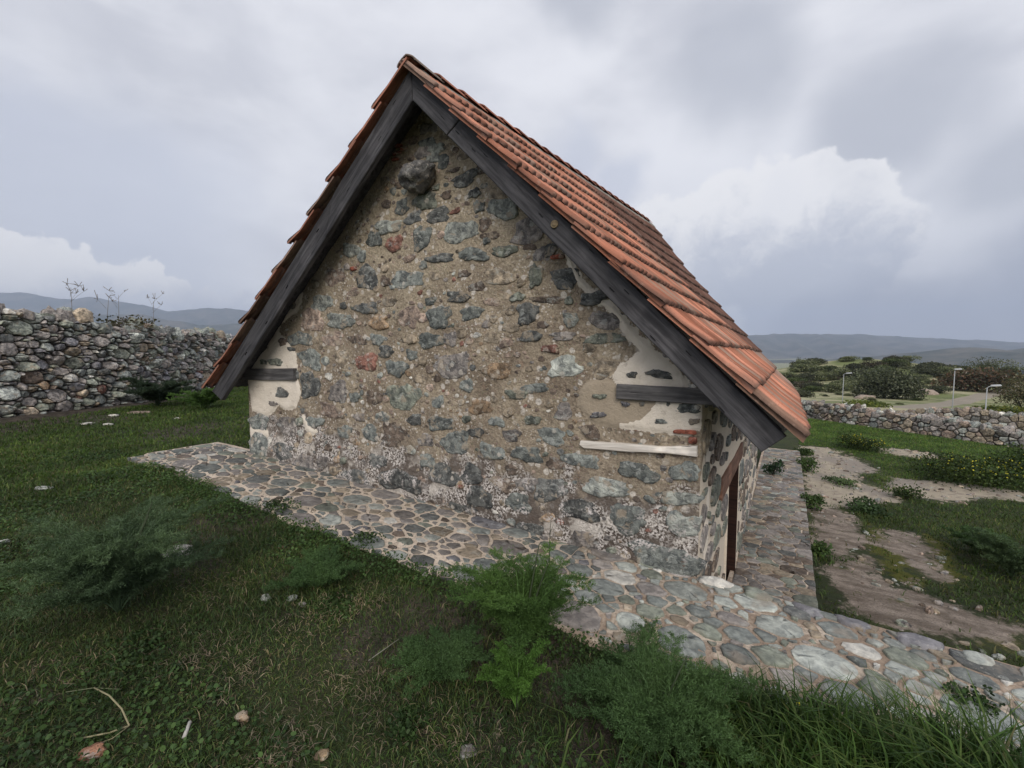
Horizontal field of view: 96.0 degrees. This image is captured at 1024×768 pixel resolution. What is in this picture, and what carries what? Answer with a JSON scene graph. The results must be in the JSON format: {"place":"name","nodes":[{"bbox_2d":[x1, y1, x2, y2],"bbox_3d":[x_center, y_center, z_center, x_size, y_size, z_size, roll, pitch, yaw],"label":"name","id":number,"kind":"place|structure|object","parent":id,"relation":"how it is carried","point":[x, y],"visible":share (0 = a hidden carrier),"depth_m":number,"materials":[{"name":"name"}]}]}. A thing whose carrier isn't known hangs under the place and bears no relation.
{"place":"outdoors","nodes":[
{"label":"outdoors","id":0,"kind":"place"},
{"bbox_2d":[0,292,247,324],"bbox_3d":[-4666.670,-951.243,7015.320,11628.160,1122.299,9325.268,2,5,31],"label":"mountains","id":1,"kind":"structure","parent":0,"point":[39,303],"depth_m":6768.44,"materials":[{"name":"grey"}]},
{"bbox_2d":[93,314,242,334],"bbox_3d":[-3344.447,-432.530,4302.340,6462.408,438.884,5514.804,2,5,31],"label":"hills","id":2,"kind":"structure","parent":0,"point":[232,329],"depth_m":4206.12,"materials":[{"name":"grey"}]},
{"bbox_2d":[0,359,1023,767],"bbox_3d":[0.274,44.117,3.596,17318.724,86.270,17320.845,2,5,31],"label":"ground","id":3,"kind":"structure","parent":0,"point":[848,591],"depth_m":2.98,"materials":[{"name":"plant"}]},
{"bbox_2d":[34,486,53,489],"bbox_3d":[-4.798,1.068,4.717,0.169,0.034,0.134,8,3,-11],"label":"loose stone","id":4,"kind":"object","parent":3,"relation":"on","point":[42,488],"visible":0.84,"depth_m":4.69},
{"bbox_2d":[76,742,107,762],"bbox_3d":[-1.695,1.493,1.864,0.098,0.054,0.088,-4,6,-45],"label":"loose stone","id":5,"kind":"object","parent":3,"relation":"on","point":[92,749],"visible":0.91,"depth_m":1.85,"materials":[{"name":"stone"}]},
{"bbox_2d":[67,687,129,741],"bbox_3d":[-1.844,1.453,2.066,0.446,0.059,0.169,3,5,38],"label":"dry stalk","id":6,"kind":"object","parent":3,"relation":"on","point":[119,706],"visible":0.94,"depth_m":2.02,"materials":[{"name":"plant"}]},
{"bbox_2d":[0,303,234,417],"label":"dry stone wall","id":7,"kind":"structure","parent":3,"relation":"on","point":[63,358],"depth_m":10.23,"materials":[{"name":"stone"}]},
{"bbox_2d":[62,278,86,304],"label":"dead stalk","id":8,"kind":"object","parent":7,"relation":"on","point":[74,288],"visible":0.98,"depth_m":10.22,"materials":[{"name":"plant"}]},
{"bbox_2d":[94,290,108,322],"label":"dead stalk","id":9,"kind":"object","parent":7,"relation":"on","point":[103,305],"visible":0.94,"depth_m":10.91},
{"bbox_2d":[103,286,127,307],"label":"dead stalk","id":10,"kind":"object","parent":7,"relation":"on","point":[112,295],"visible":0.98,"depth_m":11.12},
{"bbox_2d":[93,314,161,330],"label":"bramble","id":11,"kind":"object","parent":7,"relation":"on","point":[125,320],"visible":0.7,"depth_m":11.33,"materials":[{"name":"green plant"}]},
{"bbox_2d":[147,291,163,323],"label":"dead stalk","id":12,"kind":"object","parent":7,"relation":"on","point":[153,304],"visible":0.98,"depth_m":12.52,"materials":[{"name":"plant"}]},
{"bbox_2d":[0,492,235,620],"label":"fennel plant","id":13,"kind":"object","parent":3,"relation":"on","point":[91,565],"visible":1,"depth_m":2.59,"materials":[{"name":"green plant"}]},
{"bbox_2d":[58,611,216,682],"bbox_3d":[-2.002,1.399,2.526,0.595,0.070,0.660,2,5,31],"label":"weed","id":14,"kind":"object","parent":3,"relation":"on","point":[141,649],"visible":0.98,"depth_m":2.45,"materials":[{"name":"green plant"}]},
{"bbox_2d":[127,411,149,413],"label":"loose stone","id":15,"kind":"object","parent":3,"relation":"on","point":[139,412],"visible":0.66,"depth_m":9.90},
{"bbox_2d":[119,375,196,406],"bbox_3d":[-8.180,0.153,10.718,1.473,0.783,1.462,-3,5,-39],"label":"fennel plant","id":16,"kind":"object","parent":3,"relation":"on","point":[152,392],"visible":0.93,"depth_m":10.63,"materials":[{"name":"green plant"}]},
{"bbox_2d":[162,544,193,555],"bbox_3d":[-2.538,1.276,3.488,0.225,0.072,0.194,3,12,6],"label":"loose stone","id":17,"kind":"object","parent":3,"relation":"on","point":[186,545],"visible":0.08,"depth_m":3.52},
{"bbox_2d":[182,721,191,738],"bbox_3d":[-1.401,1.492,1.988,0.017,0.038,0.068,-1,4,-15],"label":"wood chip","id":18,"kind":"object","parent":3,"relation":"on","point":[186,729],"visible":0.89,"depth_m":1.98,"materials":[{"name":"wood"}]},
{"bbox_2d":[166,387,232,407],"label":"fennel plant","id":19,"kind":"object","parent":3,"relation":"on","point":[207,396],"visible":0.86,"depth_m":10.32,"materials":[{"name":"green plant"}]},
{"bbox_2d":[234,710,249,723],"bbox_3d":[-1.213,1.502,2.077,0.069,0.052,0.060,4,-2,31],"label":"loose stone","id":20,"kind":"object","parent":3,"relation":"on","point":[242,716],"visible":0.94,"depth_m":2.06,"materials":[{"name":"stone"}]},
{"bbox_2d":[261,594,270,601],"bbox_3d":[-1.590,1.382,2.977,0.074,0.045,0.061,6,0,24],"label":"loose stone","id":21,"kind":"object","parent":3,"relation":"on","point":[263,596],"visible":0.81,"depth_m":2.96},
{"bbox_2d":[286,594,297,600],"bbox_3d":[-1.420,1.385,2.978,0.056,0.039,0.060,3,5,36],"label":"loose stone","id":22,"kind":"object","parent":3,"relation":"on","point":[290,599],"visible":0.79,"depth_m":2.97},
{"bbox_2d":[263,543,364,593],"bbox_3d":[-1.307,1.286,3.190,0.605,0.198,0.586,0,4,-4],"label":"fennel plant","id":23,"kind":"object","parent":3,"relation":"on","point":[302,575],"visible":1,"depth_m":3.16,"materials":[{"name":"green plant"}]},
{"bbox_2d":[314,748,329,761],"bbox_3d":[-0.782,1.529,1.898,0.060,0.037,0.059,-3,-6,-4],"label":"loose stone","id":24,"kind":"object","parent":3,"relation":"on","point":[322,753],"visible":0.96,"depth_m":1.88,"materials":[{"name":"stone"}]},
{"bbox_2d":[302,587,357,622],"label":"weed","id":25,"kind":"object","parent":3,"relation":"on","point":[331,598],"visible":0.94,"depth_m":2.90,"materials":[{"name":"green plant"}]},
{"bbox_2d":[345,527,385,548],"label":"weed","id":26,"kind":"object","parent":3,"relation":"on","point":[362,534],"visible":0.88,"depth_m":3.81,"materials":[{"name":"green plant"}]},
{"bbox_2d":[368,639,398,660],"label":"dry twig","id":27,"kind":"object","parent":3,"relation":"on","point":[382,650],"visible":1,"depth_m":2.48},
{"bbox_2d":[0,451,792,767],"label":"dry litter","id":28,"kind":"object","parent":3,"relation":"on","point":[278,683],"visible":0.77,"depth_m":2.23,"materials":[{"name":"brown plant"}]},
{"bbox_2d":[381,702,433,748],"bbox_3d":[-0.462,1.498,2.027,0.213,0.076,0.264,2,5,31],"label":"weed","id":29,"kind":"object","parent":3,"relation":"on","point":[402,730],"visible":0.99,"depth_m":2.02,"materials":[{"name":"green plant"}]},
{"bbox_2d":[0,446,846,767],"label":"ground cover","id":30,"kind":"object","parent":3,"relation":"on","point":[174,664],"visible":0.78,"depth_m":2.25,"materials":[{"name":"green plant"}]},
{"bbox_2d":[384,620,498,699],"bbox_3d":[-0.373,1.403,2.383,0.568,0.191,0.520,-2,4,-22],"label":"fennel plant","id":31,"kind":"object","parent":3,"relation":"on","point":[449,655],"visible":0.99,"depth_m":2.33,"materials":[{"name":"green plant"}]},
{"bbox_2d":[460,744,476,759],"bbox_3d":[-0.183,1.537,1.928,0.075,0.046,0.056,-1,4,-18],"label":"loose stone","id":32,"kind":"object","parent":3,"relation":"on","point":[468,748],"visible":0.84,"depth_m":1.92,"materials":[{"name":"stone"}]},
{"bbox_2d":[201,54,810,579],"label":"stone chapel","id":33,"kind":"structure","parent":3,"relation":"on","point":[465,302],"depth_m":4.27,"materials":[{"name":"beige stone"}]},
{"bbox_2d":[476,637,552,712],"bbox_3d":[0.017,1.392,2.160,0.346,0.302,0.396,2,5,31],"label":"fennel plant","id":34,"kind":"object","parent":3,"relation":"on","point":[512,676],"visible":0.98,"depth_m":2.16,"materials":[{"name":"green plant"}]},
{"bbox_2d":[440,540,600,659],"bbox_3d":[0.074,1.206,2.556,0.852,0.574,0.823,-4,6,-43],"label":"fennel plant","id":35,"kind":"object","parent":3,"relation":"on","point":[521,613],"visible":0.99,"depth_m":2.49,"materials":[{"name":"green plant"}]},
{"bbox_2d":[143,469,1023,767],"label":"tall grass","id":36,"kind":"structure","parent":3,"relation":"on","point":[847,735],"depth_m":1.84,"materials":[{"name":"green plant"}]},
{"bbox_2d":[551,615,769,767],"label":"fennel plant","id":37,"kind":"object","parent":3,"relation":"on","point":[633,694],"visible":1,"depth_m":2.06,"materials":[{"name":"green plant"}]},
{"bbox_2d":[779,371,796,377],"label":"shrub","id":38,"kind":"object","parent":3,"relation":"on","point":[788,375],"visible":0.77,"depth_m":115.79,"materials":[{"name":"green plant"}]},
{"bbox_2d":[786,377,809,384],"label":"shrub","id":39,"kind":"object","parent":3,"relation":"on","point":[795,379],"visible":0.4,"depth_m":101.82,"materials":[{"name":"green plant"}]},
{"bbox_2d":[787,363,819,372],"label":"shrub","id":40,"kind":"object","parent":3,"relation":"on","point":[797,367],"visible":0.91,"depth_m":124.64,"materials":[{"name":"green plant"}]},
{"bbox_2d":[793,446,814,455],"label":"weed","id":41,"kind":"object","parent":3,"relation":"on","point":[805,451],"visible":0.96,"depth_m":13.92,"materials":[{"name":"green plant"}]},
{"bbox_2d":[789,358,820,366],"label":"shrub","id":42,"kind":"object","parent":3,"relation":"on","point":[804,362],"visible":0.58,"depth_m":128.99,"materials":[{"name":"green plant"}]},
{"bbox_2d":[795,373,814,380],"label":"shrub","id":43,"kind":"object","parent":3,"relation":"on","point":[805,375],"visible":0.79,"depth_m":109.67,"materials":[{"name":"green plant"}]},
{"bbox_2d":[797,389,815,397],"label":"shrub","id":44,"kind":"object","parent":3,"relation":"on","point":[806,393],"visible":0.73,"depth_m":72.32,"materials":[{"name":"green plant"}]},
{"bbox_2d":[792,380,823,388],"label":"shrub","id":45,"kind":"object","parent":3,"relation":"on","point":[798,384],"visible":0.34,"depth_m":94.26,"materials":[{"name":"green plant"}]},
{"bbox_2d":[796,455,819,472],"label":"weed","id":46,"kind":"object","parent":3,"relation":"on","point":[804,463],"visible":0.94,"depth_m":11.98,"materials":[{"name":"green plant"}]},
{"bbox_2d":[800,385,821,391],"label":"shrub","id":47,"kind":"object","parent":3,"relation":"on","point":[813,388],"visible":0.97,"depth_m":87.83,"materials":[{"name":"green plant"}]},
{"bbox_2d":[802,382,822,387],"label":"shrub","id":48,"kind":"object","parent":3,"relation":"on","point":[811,384],"visible":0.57,"depth_m":91.18,"materials":[{"name":"green plant"}]},
{"bbox_2d":[800,492,826,510],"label":"weed","id":49,"kind":"object","parent":3,"relation":"on","point":[814,500],"visible":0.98,"depth_m":9.01,"materials":[{"name":"green plant"}]},
{"bbox_2d":[802,357,827,363],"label":"shrub","id":50,"kind":"object","parent":3,"relation":"on","point":[821,360],"visible":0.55,"depth_m":130.77,"materials":[{"name":"green plant"}]},
{"bbox_2d":[806,366,829,372],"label":"shrub","id":51,"kind":"object","parent":3,"relation":"on","point":[816,368],"visible":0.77,"depth_m":118.59,"materials":[{"name":"green plant"}]},
{"bbox_2d":[810,370,829,381],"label":"shrub","id":52,"kind":"object","parent":3,"relation":"on","point":[820,377],"visible":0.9,"depth_m":109.24,"materials":[{"name":"green plant"}]},
{"bbox_2d":[811,540,834,556],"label":"weed","id":53,"kind":"object","parent":3,"relation":"on","point":[820,549],"visible":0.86,"depth_m":6.91,"materials":[{"name":"green plant"}]},
{"bbox_2d":[811,372,836,380],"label":"shrub","id":54,"kind":"object","parent":3,"relation":"on","point":[833,376],"visible":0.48,"depth_m":109.24,"materials":[{"name":"green plant"}]},
{"bbox_2d":[819,365,837,372],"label":"shrub","id":55,"kind":"object","parent":3,"relation":"on","point":[829,367],"visible":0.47,"depth_m":117.84,"materials":[{"name":"green plant"}]},
{"bbox_2d":[820,382,851,392],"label":"shrub","id":56,"kind":"object","parent":3,"relation":"on","point":[832,387],"visible":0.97,"depth_m":85.79,"materials":[{"name":"green plant"}]},
{"bbox_2d":[821,474,861,489],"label":"weed","id":57,"kind":"object","parent":3,"relation":"on","point":[840,481],"visible":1,"depth_m":10.81,"materials":[{"name":"green plant"}]},
{"bbox_2d":[831,368,853,377],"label":"shrub","id":58,"kind":"object","parent":3,"relation":"on","point":[838,372],"visible":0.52,"depth_m":111.34,"materials":[{"name":"green plant"}]},
{"bbox_2d":[829,379,855,386],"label":"shrub","id":59,"kind":"object","parent":3,"relation":"on","point":[837,381],"visible":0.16,"depth_m":92.76,"materials":[{"name":"green plant"}]},
{"bbox_2d":[842,372,851,400],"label":"street lamp","id":60,"kind":"object","parent":3,"relation":"on","point":[843,384],"visible":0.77,"depth_m":58.04,"materials":[{"name":"metal"}]},
{"bbox_2d":[836,356,859,361],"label":"shrub","id":61,"kind":"object","parent":3,"relation":"on","point":[845,358],"visible":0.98,"depth_m":128.19,"materials":[{"name":"green plant"}]},
{"bbox_2d":[839,381,857,390],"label":"shrub","id":62,"kind":"object","parent":3,"relation":"on","point":[847,386],"visible":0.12,"depth_m":89.93,"materials":[{"name":"green plant"}]},
{"bbox_2d":[841,367,869,378],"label":"shrub","id":63,"kind":"object","parent":3,"relation":"on","point":[854,370],"visible":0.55,"depth_m":109.31,"materials":[{"name":"green plant"}]},
{"bbox_2d":[843,363,870,368],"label":"shrub","id":64,"kind":"object","parent":3,"relation":"on","point":[853,365],"visible":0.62,"depth_m":115.44,"materials":[{"name":"green plant"}]},
{"bbox_2d":[835,431,891,452],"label":"leafy bush","id":65,"kind":"object","parent":3,"relation":"on","point":[859,441],"visible":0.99,"depth_m":14.50,"materials":[{"name":"green plant"}]},
{"bbox_2d":[854,395,875,398],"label":"hill rock","id":66,"kind":"object","parent":3,"relation":"on","point":[860,397],"visible":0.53,"depth_m":72.59,"materials":[{"name":"stone"}]},
{"bbox_2d":[840,399,892,407],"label":"leafy bush","id":67,"kind":"object","parent":3,"relation":"on","point":[873,403],"visible":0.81,"depth_m":53.14,"materials":[{"name":"green plant"}]},
{"bbox_2d":[838,495,894,518],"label":"weed","id":68,"kind":"object","parent":3,"relation":"on","point":[873,508],"visible":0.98,"depth_m":8.87,"materials":[{"name":"green plant"}]},
{"bbox_2d":[859,360,888,367],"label":"shrub","id":69,"kind":"object","parent":3,"relation":"on","point":[872,363],"visible":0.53,"depth_m":115.52,"materials":[{"name":"green plant"}]},
{"bbox_2d":[862,364,894,370],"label":"shrub","id":70,"kind":"object","parent":3,"relation":"on","point":[880,366],"visible":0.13,"depth_m":109.28,"materials":[{"name":"green plant"}]},
{"bbox_2d":[844,365,930,399],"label":"shrub","id":71,"kind":"object","parent":3,"relation":"on","point":[883,383],"visible":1,"depth_m":74.16,"materials":[{"name":"green plant"}]},
{"bbox_2d":[876,358,906,365],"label":"shrub","id":72,"kind":"object","parent":3,"relation":"on","point":[888,361],"visible":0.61,"depth_m":116.74,"materials":[{"name":"green plant"}]},
{"bbox_2d":[882,356,908,360],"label":"shrub","id":73,"kind":"object","parent":3,"relation":"on","point":[891,357],"visible":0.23,"depth_m":119.96,"materials":[{"name":"green plant"}]},
{"bbox_2d":[889,361,908,367],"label":"shrub","id":74,"kind":"object","parent":3,"relation":"on","point":[894,364],"visible":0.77,"depth_m":115.66,"materials":[{"name":"green plant"}]},
{"bbox_2d":[882,483,926,498],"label":"weed","id":75,"kind":"object","parent":3,"relation":"on","point":[904,492],"visible":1,"depth_m":9.80,"materials":[{"name":"green plant"}]},
{"bbox_2d":[902,355,921,362],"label":"shrub","id":76,"kind":"object","parent":3,"relation":"on","point":[910,358],"visible":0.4,"depth_m":122.50,"materials":[{"name":"green plant"}]},
{"bbox_2d":[801,399,1023,448],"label":"boundary wall","id":77,"kind":"structure","parent":3,"relation":"on","point":[932,424],"depth_m":18.20,"materials":[{"name":"stone"}]},
{"bbox_2d":[907,363,936,371],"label":"shrub","id":78,"kind":"object","parent":3,"relation":"on","point":[921,366],"visible":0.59,"depth_m":110.40,"materials":[{"name":"green plant"}]},
{"bbox_2d":[916,373,931,380],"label":"shrub","id":79,"kind":"object","parent":3,"relation":"on","point":[923,376],"visible":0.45,"depth_m":103.92,"materials":[{"name":"green plant"}]},
{"bbox_2d":[912,367,943,374],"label":"shrub","id":80,"kind":"object","parent":3,"relation":"on","point":[927,371],"visible":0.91,"depth_m":107.65,"materials":[{"name":"green plant"}]},
{"bbox_2d":[921,389,938,394],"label":"hill rock","id":81,"kind":"object","parent":3,"relation":"on","point":[932,392],"visible":0.29,"depth_m":82.14,"materials":[{"name":"stone"}]},
{"bbox_2d":[918,361,948,367],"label":"shrub","id":82,"kind":"object","parent":3,"relation":"on","point":[935,364],"visible":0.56,"depth_m":111.52,"materials":[{"name":"green plant"}]},
{"bbox_2d":[927,385,951,392],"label":"shrub","id":83,"kind":"object","parent":3,"relation":"on","point":[944,389],"visible":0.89,"depth_m":84.27,"materials":[{"name":"green plant"}]},
{"bbox_2d":[932,365,963,374],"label":"shrub","id":84,"kind":"object","parent":3,"relation":"on","point":[946,369],"visible":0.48,"depth_m":106.82,"materials":[{"name":"green plant"}]},
{"bbox_2d":[942,364,966,369],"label":"shrub","id":85,"kind":"object","parent":3,"relation":"on","point":[964,367],"visible":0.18,"depth_m":109.59,"materials":[{"name":"green plant"}]},
{"bbox_2d":[952,368,961,407],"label":"street lamp","id":86,"kind":"object","parent":3,"relation":"on","point":[954,384],"visible":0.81,"depth_m":44.10,"materials":[{"name":"metal"}]},
{"bbox_2d":[894,406,1023,431],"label":"boundary wall","id":87,"kind":"structure","parent":3,"relation":"on","point":[967,413],"depth_m":27.52,"materials":[{"name":"stone"}]},
{"bbox_2d":[906,451,1023,493],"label":"leafy bush","id":88,"kind":"object","parent":3,"relation":"on","point":[992,470],"visible":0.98,"depth_m":10.85,"materials":[{"name":"green plant"}]},
{"bbox_2d":[942,681,1004,719],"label":"weed","id":89,"kind":"object","parent":3,"relation":"on","point":[964,690],"visible":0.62,"depth_m":2.29,"materials":[{"name":"green plant"}]},
{"bbox_2d":[926,366,1023,393],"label":"shrub","id":90,"kind":"object","parent":3,"relation":"on","point":[972,379],"visible":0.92,"depth_m":87.65,"materials":[{"name":"green plant"}]},
{"bbox_2d":[940,525,1010,554],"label":"fennel plant","id":91,"kind":"object","parent":3,"relation":"on","point":[964,528],"visible":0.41,"depth_m":7.00,"materials":[{"name":"green plant"}]},
{"bbox_2d":[956,522,1023,577],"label":"fennel plant","id":92,"kind":"object","parent":3,"relation":"on","point":[1002,551],"visible":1,"depth_m":6.27,"materials":[{"name":"green plant"}]},
{"bbox_2d":[961,356,1022,372],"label":"shrub","id":93,"kind":"object","parent":3,"relation":"on","point":[987,364],"visible":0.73,"depth_m":117.54,"materials":[{"name":"green plant"}]},
{"bbox_2d":[985,384,1001,408],"bbox_3d":[34.455,2.136,33.134,0.983,4.231,0.320,0,4,0],"label":"street lamp","id":94,"kind":"object","parent":3,"relation":"on","point":[987,391],"visible":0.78,"depth_m":33.01,"materials":[{"name":"metal"}]},
{"bbox_2d":[970,404,1023,413],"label":"leafy bush","id":95,"kind":"object","parent":3,"relation":"on","point":[1006,408],"visible":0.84,"depth_m":49.52,"materials":[{"name":"green plant"}]},
{"bbox_2d":[975,442,1023,475],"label":"leafy bush","id":96,"kind":"object","parent":3,"relation":"on","point":[1014,456],"visible":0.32,"depth_m":12.06,"materials":[{"name":"green plant"}]},
{"bbox_2d":[990,374,1023,407],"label":"shrub","id":97,"kind":"object","parent":3,"relation":"on","point":[1017,392],"visible":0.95,"depth_m":56.67,"materials":[{"name":"green plant"}]},
{"bbox_2d":[998,366,1023,375],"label":"shrub","id":98,"kind":"object","parent":3,"relation":"on","point":[1014,369],"visible":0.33,"depth_m":115.32,"materials":[{"name":"green plant"}]},
{"bbox_2d":[0,386,1023,767],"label":"grass","id":99,"kind":"structure","parent":0,"point":[68,472],"depth_m":2.91,"materials":[{"name":"green plant"}]},
{"bbox_2d":[0,0,1023,341],"label":"sky","id":100,"kind":"structure","parent":0,"point":[850,167],"materials":[{"name":"grey"}]},
{"bbox_2d":[127,442,1023,765],"bbox_3d":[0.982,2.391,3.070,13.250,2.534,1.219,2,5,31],"label":"pavement","id":101,"kind":"structure","parent":0,"point":[725,620],"depth_m":3.05,"materials":[{"name":"stone"}]},
{"bbox_2d":[258,497,301,514],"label":"weed","id":102,"kind":"object","parent":101,"relation":"on","point":[275,503],"visible":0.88,"depth_m":4.41,"materials":[{"name":"green plant"}]},
{"bbox_2d":[549,521,553,578],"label":"plant stalk","id":103,"kind":"object","parent":101,"relation":"on","point":[549,540],"visible":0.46,"depth_m":2.95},
{"bbox_2d":[727,448,817,607],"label":"path","id":104,"kind":"structure","parent":0,"point":[774,558],"depth_m":7.20,"materials":[{"name":"stone"}]},
{"bbox_2d":[761,458,784,474],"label":"weed","id":105,"kind":"object","parent":104,"relation":"on","point":[773,467],"visible":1,"depth_m":10.97,"materials":[{"name":"green plant"}]},
{"bbox_2d":[747,334,1023,358],"bbox_3d":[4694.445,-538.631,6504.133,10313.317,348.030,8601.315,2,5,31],"label":"mountains","id":106,"kind":"structure","parent":0,"point":[802,346],"depth_m":5650.74,"materials":[{"name":"grey"}]},
{"bbox_2d":[770,347,1023,369],"bbox_3d":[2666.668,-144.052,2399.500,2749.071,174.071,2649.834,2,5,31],"label":"hills","id":107,"kind":"structure","parent":0,"point":[955,356],"depth_m":2224.56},
{"bbox_2d":[799,445,1023,659],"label":"gravel","id":108,"kind":"structure","parent":0,"point":[928,610],"depth_m":6.74,"materials":[{"name":"stone"}]}
]}

